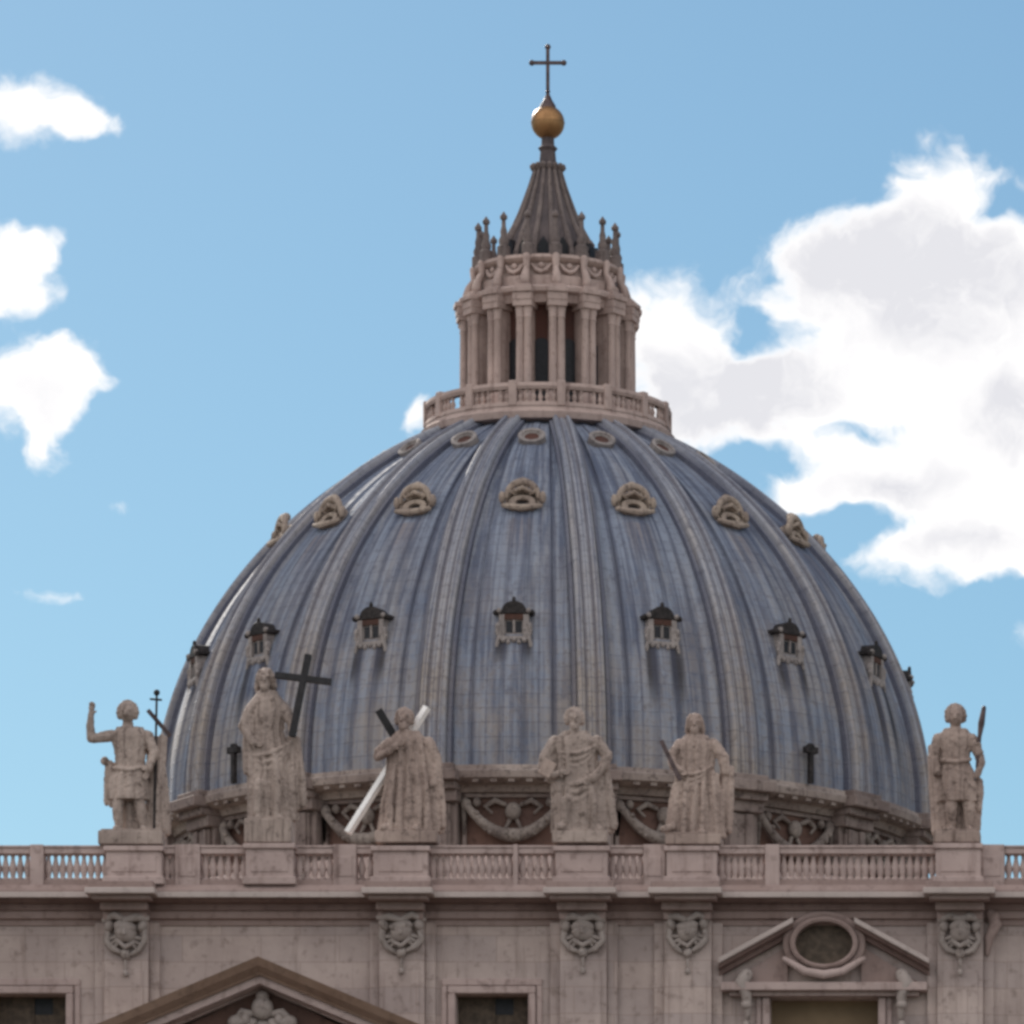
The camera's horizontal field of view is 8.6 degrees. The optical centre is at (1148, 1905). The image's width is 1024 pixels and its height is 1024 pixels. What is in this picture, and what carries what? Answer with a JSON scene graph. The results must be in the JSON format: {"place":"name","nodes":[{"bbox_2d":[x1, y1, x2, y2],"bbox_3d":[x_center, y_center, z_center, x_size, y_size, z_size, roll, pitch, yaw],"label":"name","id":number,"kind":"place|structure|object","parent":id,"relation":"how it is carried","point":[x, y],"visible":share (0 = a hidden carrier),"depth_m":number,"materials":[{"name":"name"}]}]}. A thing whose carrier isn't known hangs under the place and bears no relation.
{"place":"outdoors","nodes":[
{"label":"outdoors","id":0,"kind":"place"},
{"bbox_2d":[0,843,1023,1023],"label":"church facade","id":1,"kind":"structure","parent":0,"point":[581,935],"depth_m":292.45,"materials":[{"name":"stone"}]},
{"bbox_2d":[0,979,79,1023],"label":"window","id":2,"kind":"structure","parent":1,"relation":"in","point":[13,1010],"depth_m":293.85,"materials":[{"name":"stone"}]},
{"bbox_2d":[86,689,171,845],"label":"statue","id":3,"kind":"object","parent":1,"relation":"on","point":[136,795],"visible":1,"depth_m":292.48,"materials":[{"name":"stone"}]},
{"bbox_2d":[238,653,331,842],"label":"statue","id":4,"kind":"object","parent":1,"relation":"on","point":[273,767],"visible":1,"depth_m":292.32,"materials":[{"name":"stone"}]},
{"bbox_2d":[344,705,446,845],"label":"statue","id":5,"kind":"object","parent":1,"relation":"on","point":[412,811],"visible":1,"depth_m":292.35,"materials":[{"name":"stone"}]},
{"bbox_2d":[441,979,541,1023],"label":"window","id":6,"kind":"structure","parent":1,"relation":"in","point":[471,1010],"depth_m":292.92,"materials":[{"name":"stone"}]},
{"bbox_2d":[161,44,935,879],"bbox_3d":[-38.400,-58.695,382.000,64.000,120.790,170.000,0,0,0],"label":"church dome","id":7,"kind":"structure","parent":1,"relation":"on","point":[525,546],"depth_m":416.24,"materials":[{"name":"metal"}]},
{"bbox_2d":[227,743,240,783],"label":"vent post","id":8,"kind":"object","parent":7,"relation":"on","point":[233,749],"visible":1,"depth_m":415.14,"materials":[{"name":"metal"}]},
{"bbox_2d":[803,743,817,783],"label":"vent post","id":9,"kind":"object","parent":7,"relation":"on","point":[810,750],"visible":1,"depth_m":415.17,"materials":[{"name":"metal"}]},
{"bbox_2d":[538,706,617,845],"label":"statue","id":10,"kind":"object","parent":1,"relation":"on","point":[574,772],"visible":1,"depth_m":292.30,"materials":[{"name":"stone"}]},
{"bbox_2d":[659,713,734,845],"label":"statue","id":11,"kind":"object","parent":1,"relation":"on","point":[700,810],"visible":1,"depth_m":292.35,"materials":[{"name":"stone"}]},
{"bbox_2d":[718,911,929,1023],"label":"window","id":12,"kind":"structure","parent":1,"relation":"in","point":[819,951],"depth_m":292.56,"materials":[{"name":"stone"}]},
{"bbox_2d":[928,703,985,842],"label":"statue","id":13,"kind":"object","parent":1,"relation":"on","point":[956,788],"visible":1,"depth_m":292.45,"materials":[{"name":"stone"}]},
{"bbox_2d":[0,0,1023,877],"label":"sky","id":14,"kind":"structure","parent":0,"point":[238,237],"materials":[{"name":"blue"}]}
]}

